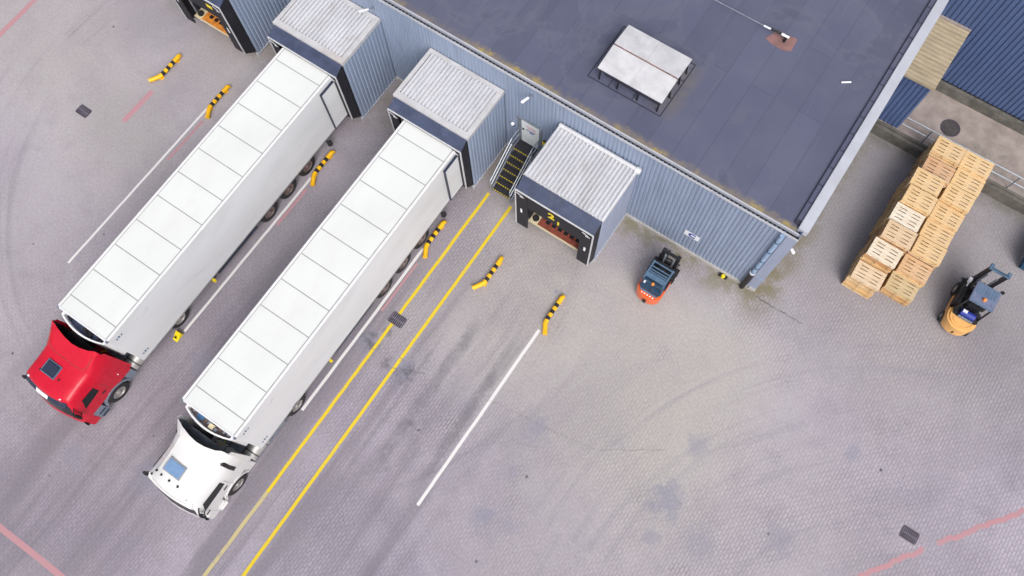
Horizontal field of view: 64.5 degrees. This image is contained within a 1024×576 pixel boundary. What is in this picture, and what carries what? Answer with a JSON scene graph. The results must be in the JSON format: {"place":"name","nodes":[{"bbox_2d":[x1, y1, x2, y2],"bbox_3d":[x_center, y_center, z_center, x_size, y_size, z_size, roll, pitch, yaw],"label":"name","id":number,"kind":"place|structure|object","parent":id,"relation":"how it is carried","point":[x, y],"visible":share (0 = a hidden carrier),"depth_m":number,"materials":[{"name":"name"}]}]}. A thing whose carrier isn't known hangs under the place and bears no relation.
{"place":"outdoors","nodes":[
{"label":"outdoors","id":0,"kind":"place"},
{"bbox_2d":[0,0,1023,575],"bbox_3d":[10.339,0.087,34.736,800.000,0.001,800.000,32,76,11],"label":"ground","id":1,"kind":"structure","parent":0,"point":[836,428],"depth_m":33.50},
{"bbox_2d":[0,0,36,36],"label":"red line","id":2,"kind":"object","parent":1,"relation":"on","point":[17,17],"visible":1,"depth_m":39.72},
{"bbox_2d":[0,523,64,575],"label":"red line","id":3,"kind":"object","parent":1,"relation":"on","point":[31,552],"visible":1,"depth_m":31.97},
{"bbox_2d":[75,105,91,117],"bbox_3d":[-20.078,-8.284,38.022,0.670,0.018,0.470,32,76,11],"label":"drain grate","id":4,"kind":"object","parent":1,"relation":"on","point":[83,111],"visible":1,"depth_m":38.02,"materials":[{"name":"metal"}]},
{"bbox_2d":[22,309,188,424],"bbox_3d":[-16.364,2.062,32.651,2.980,3.739,6.510,32,76,11],"label":"semi truck","id":5,"kind":"object","parent":1,"relation":"on","point":[71,373],"visible":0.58,"depth_m":31.27,"materials":[{"name":"red paint"}]},
{"bbox_2d":[67,108,206,262],"bbox_3d":[-16.895,-4.757,36.831,0.120,0.001,9.294,33,76,11],"label":"white bay line","id":6,"kind":"object","parent":1,"relation":"on","point":[135,187],"visible":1,"depth_m":36.78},
{"bbox_2d":[122,90,153,122],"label":"red line","id":7,"kind":"object","parent":1,"relation":"on","point":[140,103],"visible":1,"depth_m":38.07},
{"bbox_2d":[148,54,181,82],"bbox_3d":[-16.404,-10.372,38.518,0.422,0.280,1.971,41,77,13],"label":"wheel guide","id":8,"kind":"object","parent":1,"relation":"on","point":[169,66],"visible":1,"depth_m":38.42,"materials":[{"name":"yellow metal"}]},
{"bbox_2d":[173,330,182,341],"bbox_3d":[-14.223,2.035,34.430,0.260,0.293,0.419,32,76,11],"label":"wheel chock","id":9,"kind":"object","parent":1,"relation":"on","point":[178,335],"visible":1,"depth_m":34.41,"materials":[{"name":"yellow plastic"}]},
{"bbox_2d":[166,120,203,160],"bbox_3d":[-15.087,-6.819,37.464,0.137,0.001,2.484,33,76,11],"label":"red line","id":10,"kind":"object","parent":1,"relation":"on","point":[184,141],"visible":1,"depth_m":37.45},
{"bbox_2d":[56,48,347,359],"bbox_3d":[-12.488,-3.316,34.173,2.930,4.011,14.210,32,76,11],"label":"semi trailer","id":11,"kind":"object","parent":1,"relation":"on","point":[171,251],"visible":1,"depth_m":32.67,"materials":[{"name":"white paint"}]},
{"bbox_2d":[205,85,230,118],"bbox_3d":[-13.826,-8.735,37.938,0.422,0.280,1.971,24,74,9],"label":"wheel guide","id":12,"kind":"object","parent":1,"relation":"on","point":[224,90],"visible":1,"depth_m":37.85,"materials":[{"name":"yellow metal"}]},
{"bbox_2d":[142,393,305,519],"bbox_3d":[-11.073,5.561,31.425,2.980,3.719,6.510,32,76,11],"label":"semi truck","id":13,"kind":"object","parent":1,"relation":"on","point":[196,470],"visible":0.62,"depth_m":30.04,"materials":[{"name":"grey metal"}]},
{"bbox_2d":[175,0,286,55],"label":"loading dock","id":14,"kind":"object","parent":1,"relation":"on","point":[245,26],"visible":0.89,"depth_m":37.27,"materials":[{"name":"grey metal"}]},
{"bbox_2d":[202,491,268,575],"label":"faded walkway line","id":15,"kind":"object","parent":1,"relation":"on","point":[235,534],"visible":1,"depth_m":32.02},
{"bbox_2d":[183,177,310,331],"bbox_3d":[-11.531,-1.577,35.697,0.131,0.001,8.703,33,76,11],"label":"white bay line","id":16,"kind":"object","parent":1,"relation":"on","point":[245,257],"visible":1,"depth_m":35.65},
{"bbox_2d":[276,189,306,225],"bbox_3d":[-9.869,-3.620,36.326,0.138,0.001,2.104,33,76,11],"label":"red line","id":17,"kind":"object","parent":1,"relation":"on","point":[291,207],"visible":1,"depth_m":36.32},
{"bbox_2d":[181,120,462,447],"bbox_3d":[-7.254,0.041,32.985,2.930,4.011,14.270,32,76,11],"label":"semi trailer","id":18,"kind":"object","parent":1,"relation":"on","point":[253,382],"visible":1,"depth_m":31.33,"materials":[{"name":"white paint"}]},
{"bbox_2d":[310,150,334,185],"bbox_3d":[-8.666,-5.461,36.776,0.422,0.280,1.971,24,74,9],"label":"wheel guide","id":19,"kind":"object","parent":1,"relation":"on","point":[328,156],"visible":1,"depth_m":36.68,"materials":[{"name":"yellow metal"}]},
{"bbox_2d":[268,0,395,119],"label":"loading dock","id":20,"kind":"object","parent":1,"relation":"on","point":[342,44],"visible":0.88,"depth_m":34.03,"materials":[{"name":"grey metal"}]},
{"bbox_2d":[301,248,422,410],"bbox_3d":[-6.280,1.661,34.546,0.142,0.001,8.550,32,76,11],"label":"white bay line","id":21,"kind":"object","parent":1,"relation":"on","point":[360,331],"visible":1,"depth_m":34.50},
{"bbox_2d":[241,206,511,575],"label":"yellow walkway line","id":22,"kind":"object","parent":1,"relation":"on","point":[293,506],"visible":1,"depth_m":33.60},
{"bbox_2d":[266,192,489,492],"bbox_3d":[-5.413,1.956,34.434,0.159,0.001,15.692,32,76,11],"label":"yellow walkway line","id":23,"kind":"object","parent":1,"relation":"on","point":[299,448],"visible":1,"depth_m":34.21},
{"bbox_2d":[388,311,406,327],"bbox_3d":[-4.891,1.356,34.604,0.710,0.018,0.510,32,76,11],"label":"drain grate","id":24,"kind":"object","parent":1,"relation":"on","point":[395,318],"visible":1,"depth_m":34.60,"materials":[{"name":"metal"}]},
{"bbox_2d":[381,263,417,310],"bbox_3d":[-4.870,-0.044,35.071,0.118,0.001,2.606,32,76,11],"label":"red line","id":25,"kind":"object","parent":1,"relation":"on","point":[399,286],"visible":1,"depth_m":35.06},
{"bbox_2d":[423,220,446,257],"bbox_3d":[-3.482,-2.170,35.610,0.422,0.280,1.971,24,74,9],"label":"wheel guide","id":26,"kind":"object","parent":1,"relation":"on","point":[440,226],"visible":1,"depth_m":35.52,"materials":[{"name":"yellow metal"}]},
{"bbox_2d":[387,48,506,188],"bbox_3d":[-2.652,-6.991,34.862,3.690,4.601,3.145,32,76,11],"label":"loading dock","id":27,"kind":"object","parent":1,"relation":"on","point":[458,109],"visible":0.87,"depth_m":32.85,"materials":[{"name":"grey metal"}]},
{"bbox_2d":[417,329,539,505],"bbox_3d":[-1.297,5.204,33.302,0.146,0.001,8.699,33,76,11],"label":"white bay line","id":28,"kind":"object","parent":1,"relation":"on","point":[426,492],"visible":1,"depth_m":33.24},
{"bbox_2d":[472,256,503,289],"bbox_3d":[-0.977,-0.580,35.046,0.422,0.280,1.971,41,77,13],"label":"wheel guide","id":29,"kind":"object","parent":1,"relation":"on","point":[498,263],"visible":1,"depth_m":34.93,"materials":[{"name":"yellow metal"}]},
{"bbox_2d":[490,129,538,202],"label":"metal stairs","id":30,"kind":"structure","parent":1,"relation":"on","point":[527,150],"depth_m":35.70,"materials":[{"name":"grey metal"}]},
{"bbox_2d":[367,346,662,450],"bbox_3d":[-0.141,4.897,33.375,13.223,0.001,0.947,18,73,7],"label":"ground crack","id":31,"kind":"object","parent":1,"relation":"on","point":[506,408],"visible":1,"depth_m":33.37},
{"bbox_2d":[542,295,564,334],"bbox_3d":[1.685,1.110,34.447,0.422,0.280,1.971,24,74,9],"label":"wheel guide","id":32,"kind":"object","parent":1,"relation":"on","point":[561,298],"visible":1,"depth_m":34.34,"materials":[{"name":"yellow metal"}]},
{"bbox_2d":[515,123,641,265],"bbox_3d":[2.632,-3.624,33.568,3.824,4.794,3.293,32,76,11],"label":"loading dock","id":33,"kind":"object","parent":1,"relation":"on","point":[573,189],"visible":1,"depth_m":31.66,"materials":[{"name":"grey metal"}]},
{"bbox_2d":[285,0,948,291],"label":"warehouse","id":34,"kind":"structure","parent":1,"relation":"on","point":[742,150],"depth_m":31.32,"materials":[{"name":"metal"}]},
{"bbox_2d":[358,6,373,12],"bbox_3d":[-5.992,-11.419,33.329,0.675,0.410,0.122,-38,75,-10],"label":"wall lamp","id":35,"kind":"object","parent":34,"relation":"attached to","point":[364,10],"visible":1,"depth_m":33.26,"materials":[{"name":"grey metal"}]},
{"bbox_2d":[521,94,532,103],"bbox_3d":[0.562,-7.370,31.630,0.134,0.265,0.582,43,78,13],"label":"wall lamp","id":36,"kind":"object","parent":34,"relation":"attached to","point":[525,99],"visible":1,"depth_m":31.56,"materials":[{"name":"grey metal"}]},
{"bbox_2d":[517,116,541,150],"bbox_3d":[0.752,-6.589,34.698,1.200,1.900,0.058,32,76,11],"label":"door","id":37,"kind":"structure","parent":34,"relation":"in","point":[529,132],"depth_m":34.54,"materials":[{"name":"grey metal"}]},
{"bbox_2d":[587,25,695,116],"bbox_3d":[4.983,-8.508,30.783,3.260,0.925,2.700,32,76,11],"label":"roof hatch","id":38,"kind":"object","parent":34,"relation":"on","point":[646,66],"visible":1,"depth_m":30.35,"materials":[{"name":"metal"}]},
{"bbox_2d":[684,230,699,241],"bbox_3d":[7.470,-2.173,33.721,0.680,0.430,0.020,32,76,11],"label":"wall sign","id":39,"kind":"object","parent":34,"relation":"attached to","point":[691,235],"visible":1,"depth_m":33.71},
{"bbox_2d":[715,0,797,50],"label":"safety line","id":40,"kind":"object","parent":34,"relation":"on","point":[782,41],"visible":1,"depth_m":31.48,"materials":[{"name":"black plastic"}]},
{"bbox_2d":[636,247,681,304],"bbox_3d":[6.294,-0.727,33.915,1.260,2.207,2.770,32,76,11],"label":"forklift","id":41,"kind":"object","parent":1,"relation":"on","point":[658,279],"visible":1,"depth_m":33.70,"materials":[{"name":"orange paint"}]},
{"bbox_2d":[718,272,727,279],"bbox_3d":[9.066,-0.523,34.858,0.400,0.190,0.184,32,76,11],"label":"hydrant cap","id":42,"kind":"object","parent":1,"relation":"on","point":[722,276],"visible":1,"depth_m":34.87,"materials":[{"name":"yellow plastic"}]},
{"bbox_2d":[746,290,801,323],"bbox_3d":[11.107,0.802,34.481,2.680,0.001,0.103,32,76,11],"label":"ground crack","id":43,"kind":"object","parent":1,"relation":"on","point":[773,307],"visible":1,"depth_m":34.49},
{"bbox_2d":[841,268,866,298],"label":"wooden pallet","id":44,"kind":"object","parent":1,"relation":"on","point":[850,288],"visible":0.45,"depth_m":34.64,"materials":[{"name":"brown wood"}]},
{"bbox_2d":[842,268,869,298],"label":"wooden pallet","id":45,"kind":"object","parent":44,"relation":"on","point":[857,291],"visible":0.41,"depth_m":34.42,"materials":[{"name":"brown wood"}]},
{"bbox_2d":[843,266,869,296],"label":"wooden pallet","id":46,"kind":"object","parent":45,"relation":"on","point":[854,287],"visible":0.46,"depth_m":34.34,"materials":[{"name":"brown wood"}]},
{"bbox_2d":[845,280,873,296],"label":"wooden pallet","id":47,"kind":"object","parent":46,"relation":"on","point":[860,289],"visible":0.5,"depth_m":34.14,"materials":[{"name":"brown wood"}]},
{"bbox_2d":[845,263,871,294],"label":"wooden pallet","id":48,"kind":"object","parent":47,"relation":"on","point":[856,284],"visible":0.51,"depth_m":34.05,"materials":[{"name":"brown wood"}]},
{"bbox_2d":[846,262,873,293],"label":"wooden pallet","id":49,"kind":"object","parent":48,"relation":"on","point":[858,284],"visible":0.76,"depth_m":33.90,"materials":[{"name":"brown wood"}]},
{"bbox_2d":[847,260,880,291],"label":"wooden pallet","id":50,"kind":"object","parent":49,"relation":"on","point":[865,286],"visible":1,"depth_m":33.81,"materials":[{"name":"brown wood"}]},
{"bbox_2d":[850,260,886,291],"bbox_3d":[14.809,-0.511,33.703,1.240,0.142,0.840,32,75,11],"label":"wooden pallet","id":51,"kind":"object","parent":50,"relation":"on","point":[868,276],"visible":1,"depth_m":33.64,"materials":[{"name":"brown wood"}]},
{"bbox_2d":[857,547,923,575],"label":"red line","id":52,"kind":"object","parent":1,"relation":"on","point":[898,559],"visible":1,"depth_m":31.25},
{"bbox_2d":[879,275,905,305],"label":"wooden pallet","id":53,"kind":"object","parent":1,"relation":"on","point":[888,295],"visible":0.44,"depth_m":34.51,"materials":[{"name":"brown wood"}]},
{"bbox_2d":[880,289,908,305],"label":"wooden pallet","id":54,"kind":"object","parent":53,"relation":"on","point":[890,295],"visible":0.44,"depth_m":34.30,"materials":[{"name":"brown wood"}]},
{"bbox_2d":[881,272,908,303],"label":"wooden pallet","id":55,"kind":"object","parent":54,"relation":"on","point":[887,291],"visible":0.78,"depth_m":34.22,"materials":[{"name":"brown wood"}]},
{"bbox_2d":[882,272,914,302],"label":"wooden pallet","id":56,"kind":"object","parent":55,"relation":"on","point":[896,288],"visible":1,"depth_m":34.06,"materials":[{"name":"brown wood"}]},
{"bbox_2d":[884,270,919,301],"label":"wooden pallet","id":57,"kind":"object","parent":56,"relation":"on","point":[901,287],"visible":1,"depth_m":33.92,"materials":[{"name":"brown wood"}]},
{"bbox_2d":[900,525,919,544],"bbox_3d":[15.455,9.602,31.537,0.670,0.018,0.490,32,76,11],"label":"drain grate","id":58,"kind":"object","parent":1,"relation":"on","point":[908,534],"visible":1,"depth_m":31.54,"materials":[{"name":"metal"}]},
{"bbox_2d":[870,119,1023,214],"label":"platform kerb","id":59,"kind":"structure","parent":1,"relation":"on","point":[917,148],"depth_m":35.98,"materials":[{"name":"concrete"}]},
{"bbox_2d":[878,90,1023,196],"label":"raised platform","id":60,"kind":"structure","parent":1,"relation":"on","point":[990,139],"depth_m":36.06,"materials":[{"name":"concrete"}]},
{"bbox_2d":[878,15,971,127],"bbox_3d":[17.323,-9.201,34.810,1.640,3.840,3.065,32,76,11],"label":"lean to shed","id":61,"kind":"object","parent":60,"relation":"on","point":[933,59],"visible":0.79,"depth_m":33.30,"materials":[{"name":"metal"}]},
{"bbox_2d":[940,119,960,136],"bbox_3d":[19.531,-7.133,36.147,0.880,0.021,0.880,32,76,11],"label":"manhole cover","id":62,"kind":"object","parent":60,"relation":"on","point":[950,127],"visible":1,"depth_m":36.14,"materials":[{"name":"metal"}]},
{"bbox_2d":[902,117,1023,188],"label":"guard railing","id":63,"kind":"object","parent":60,"relation":"on","point":[931,130],"visible":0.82,"depth_m":34.85,"materials":[{"name":"grey metal"}]},
{"bbox_2d":[935,0,1023,135],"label":"building","id":64,"kind":"structure","parent":60,"relation":"on","point":[984,74],"depth_m":34.02,"materials":[{"name":"metal"}]},
{"bbox_2d":[937,263,1011,335],"bbox_3d":[18.949,0.454,33.104,1.380,2.553,2.790,32,76,11],"label":"forklift","id":65,"kind":"object","parent":1,"relation":"on","point":[960,315],"visible":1,"depth_m":33.11,"materials":[{"name":"orange metal"}]},
{"bbox_2d":[936,508,1023,545],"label":"red line","id":66,"kind":"object","parent":1,"relation":"on","point":[976,527],"visible":1,"depth_m":31.59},
{"bbox_2d":[1018,257,1023,269],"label":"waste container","id":67,"kind":"object","parent":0,"point":[1021,266],"visible":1,"depth_m":34.57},
{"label":"wooden pallet","id":68,"kind":"object","parent":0,"visible":0},
{"bbox_2d":[908,167,945,197],"bbox_3d":[17.324,-4.408,33.857,1.240,0.142,0.840,32,75,11],"label":"wooden pallet","id":69,"kind":"object","parent":68,"relation":"on","point":[927,183],"visible":1,"depth_m":33.79,"materials":[{"name":"brown wood"}]},
{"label":"wooden pallet","id":70,"kind":"object","parent":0,"visible":0},
{"bbox_2d":[899,186,929,216],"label":"wooden pallet","id":71,"kind":"object","parent":70,"relation":"on","point":[914,202],"visible":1,"depth_m":33.68,"materials":[{"name":"brown wood"}]},
{"bbox_2d":[901,184,937,215],"bbox_3d":[16.877,-3.642,33.617,1.240,0.142,0.840,32,76,11],"label":"wooden pallet","id":72,"kind":"object","parent":71,"relation":"on","point":[918,200],"visible":1,"depth_m":33.56,"materials":[{"name":"brown wood"}]},
{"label":"wooden pallet","id":73,"kind":"object","parent":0,"visible":0},
{"bbox_2d":[884,204,894,221],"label":"wooden pallet","id":74,"kind":"object","parent":73,"relation":"on","point":[889,212],"visible":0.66,"depth_m":33.87,"materials":[{"name":"brown wood"}]},
{"bbox_2d":[886,203,918,227],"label":"wooden pallet","id":75,"kind":"object","parent":74,"relation":"on","point":[899,218],"visible":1,"depth_m":33.65,"materials":[{"name":"brown wood"}]},
{"bbox_2d":[888,202,925,232],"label":"wooden pallet","id":76,"kind":"object","parent":75,"relation":"on","point":[906,218],"visible":1,"depth_m":33.48,"materials":[{"name":"brown wood"}]},
{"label":"wooden pallet","id":77,"kind":"object","parent":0,"visible":0},
{"bbox_2d":[878,221,910,251],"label":"wooden pallet","id":78,"kind":"object","parent":77,"relation":"on","point":[894,245],"visible":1,"depth_m":33.39,"materials":[{"name":"brown wood"}]},
{"bbox_2d":[880,219,917,250],"bbox_3d":[15.886,-2.168,33.311,1.240,0.142,0.840,32,75,11],"label":"wooden pallet","id":79,"kind":"object","parent":78,"relation":"on","point":[898,236],"visible":1,"depth_m":33.25,"materials":[{"name":"brown wood"}]},
{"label":"wooden pallet","id":80,"kind":"object","parent":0,"visible":0},
{"bbox_2d":[859,258,888,273],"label":"wooden pallet","id":81,"kind":"object","parent":80,"relation":"on","point":[873,266],"visible":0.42,"depth_m":33.79,"materials":[{"name":"brown wood"}]},
{"bbox_2d":[860,241,887,272],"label":"wooden pallet","id":82,"kind":"object","parent":81,"relation":"on","point":[868,261],"visible":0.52,"depth_m":33.79,"materials":[{"name":"brown wood"}]},
{"bbox_2d":[862,242,890,272],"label":"wooden pallet","id":83,"kind":"object","parent":82,"relation":"on","point":[875,264],"visible":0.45,"depth_m":33.59,"materials":[{"name":"brown wood"}]},
{"bbox_2d":[863,239,890,271],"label":"wooden pallet","id":84,"kind":"object","parent":83,"relation":"on","point":[877,263],"visible":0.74,"depth_m":33.43,"materials":[{"name":"brown wood"}]},
{"bbox_2d":[865,238,895,269],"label":"wooden pallet","id":85,"kind":"object","parent":84,"relation":"on","point":[879,255],"visible":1,"depth_m":33.33,"materials":[{"name":"brown wood"}]},
{"bbox_2d":[866,236,903,268],"bbox_3d":[15.271,-1.440,33.239,1.240,0.142,0.840,33,76,11],"label":"wooden pallet","id":86,"kind":"object","parent":85,"relation":"on","point":[884,253],"visible":1,"depth_m":33.18,"materials":[{"name":"brown wood"}]},
{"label":"wooden pallet","id":87,"kind":"object","parent":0,"visible":0},
{"bbox_2d":[957,156,986,178],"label":"wooden pallet","id":88,"kind":"object","parent":87,"relation":"on","point":[971,167],"visible":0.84,"depth_m":34.43,"materials":[{"name":"brown wood"}]},
{"bbox_2d":[958,150,994,180],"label":"wooden pallet","id":89,"kind":"object","parent":88,"relation":"on","point":[976,165],"visible":0.94,"depth_m":34.31,"materials":[{"name":"brown wood"}]},
{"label":"wooden pallet","id":90,"kind":"object","parent":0,"visible":0},
{"bbox_2d":[949,167,985,196],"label":"wooden pallet","id":91,"kind":"object","parent":90,"relation":"on","point":[966,183],"visible":1,"depth_m":34.23,"materials":[{"name":"brown wood"}]},
{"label":"wooden pallet","id":92,"kind":"object","parent":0,"visible":0},
{"bbox_2d":[938,186,969,214],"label":"wooden pallet","id":93,"kind":"object","parent":92,"relation":"on","point":[951,207],"visible":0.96,"depth_m":34.14,"materials":[{"name":"brown wood"}]},
{"bbox_2d":[939,183,976,213],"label":"wooden pallet","id":94,"kind":"object","parent":93,"relation":"on","point":[957,199],"visible":1,"depth_m":34.02,"materials":[{"name":"brown wood"}]},
{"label":"wooden pallet","id":95,"kind":"object","parent":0,"visible":0},
{"bbox_2d":[926,204,957,231],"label":"wooden pallet","id":96,"kind":"object","parent":95,"relation":"on","point":[941,219],"visible":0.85,"depth_m":34.19,"materials":[{"name":"brown wood"}]},
{"bbox_2d":[928,201,964,232],"bbox_3d":[18.283,-2.989,34.135,1.240,0.142,0.840,33,76,11],"label":"wooden pallet","id":97,"kind":"object","parent":96,"relation":"on","point":[945,217],"visible":0.98,"depth_m":34.08,"materials":[{"name":"brown wood"}]},
{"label":"wooden pallet","id":98,"kind":"object","parent":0,"visible":0},
{"bbox_2d":[917,220,946,243],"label":"wooden pallet","id":99,"kind":"object","parent":98,"relation":"on","point":[929,235],"visible":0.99,"depth_m":34.16,"materials":[{"name":"brown wood"}]},
{"bbox_2d":[918,219,954,248],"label":"wooden pallet","id":100,"kind":"object","parent":99,"relation":"on","point":[936,232],"visible":1,"depth_m":34.00,"materials":[{"name":"brown wood"}]},
{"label":"wooden pallet","id":101,"kind":"object","parent":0,"visible":0},
{"bbox_2d":[907,253,935,268],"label":"wooden pallet","id":102,"kind":"object","parent":101,"relation":"on","point":[920,260],"visible":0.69,"depth_m":34.00,"materials":[{"name":"brown wood"}]},
{"bbox_2d":[908,236,941,267],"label":"wooden pallet","id":103,"kind":"object","parent":102,"relation":"on","point":[930,264],"visible":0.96,"depth_m":33.94,"materials":[{"name":"brown wood"}]},
{"bbox_2d":[910,235,946,266],"bbox_3d":[17.376,-1.538,33.835,1.240,0.142,0.840,32,75,11],"label":"wooden pallet","id":104,"kind":"object","parent":103,"relation":"on","point":[928,251],"visible":1,"depth_m":33.77,"materials":[{"name":"brown wood"}]},
{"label":"wooden pallet","id":105,"kind":"object","parent":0,"visible":0},
{"bbox_2d":[895,257,925,286],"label":"wooden pallet","id":106,"kind":"object","parent":105,"relation":"on","point":[910,278],"visible":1,"depth_m":33.97,"materials":[{"name":"brown wood"}]},
{"bbox_2d":[896,253,932,284],"bbox_3d":[16.831,-0.779,33.903,1.240,0.142,0.840,33,76,11],"label":"wooden pallet","id":107,"kind":"object","parent":106,"relation":"on","point":[914,270],"visible":1,"depth_m":33.84,"materials":[{"name":"brown wood"}]},
{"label":"wooden pallet","id":108,"kind":"object","parent":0,"visible":0},
{"bbox_2d":[922,143,931,159],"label":"wooden pallet","id":109,"kind":"object","parent":108,"relation":"on","point":[930,146],"visible":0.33,"depth_m":35.02,"materials":[{"name":"brown wood"}]},
{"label":"wooden pallet","id":110,"kind":"object","parent":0,"visible":0},
{"bbox_2d":[927,140,956,168],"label":"wooden pallet","id":111,"kind":"object","parent":110,"relation":"on","point":[933,156],"visible":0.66,"depth_m":34.44,"materials":[{"name":"brown wood"}]},
{"bbox_2d":[929,143,965,167],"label":"wooden pallet","id":112,"kind":"object","parent":111,"relation":"on","point":[953,165],"visible":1,"depth_m":34.35,"materials":[{"name":"brown wood"}]},
{"bbox_2d":[930,136,966,165],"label":"wooden pallet","id":113,"kind":"object","parent":112,"relation":"on","point":[948,151],"visible":1,"depth_m":34.23,"materials":[{"name":"brown wood"}]},
{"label":"wooden pallet","id":114,"kind":"object","parent":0,"visible":0},
{"bbox_2d":[921,158,948,187],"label":"wooden pallet","id":115,"kind":"object","parent":114,"relation":"on","point":[932,173],"visible":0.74,"depth_m":34.42,"materials":[{"name":"brown wood"}]},
{"bbox_2d":[922,156,955,185],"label":"wooden pallet","id":116,"kind":"object","parent":115,"relation":"on","point":[937,171],"visible":0.88,"depth_m":34.28,"materials":[{"name":"brown wood"}]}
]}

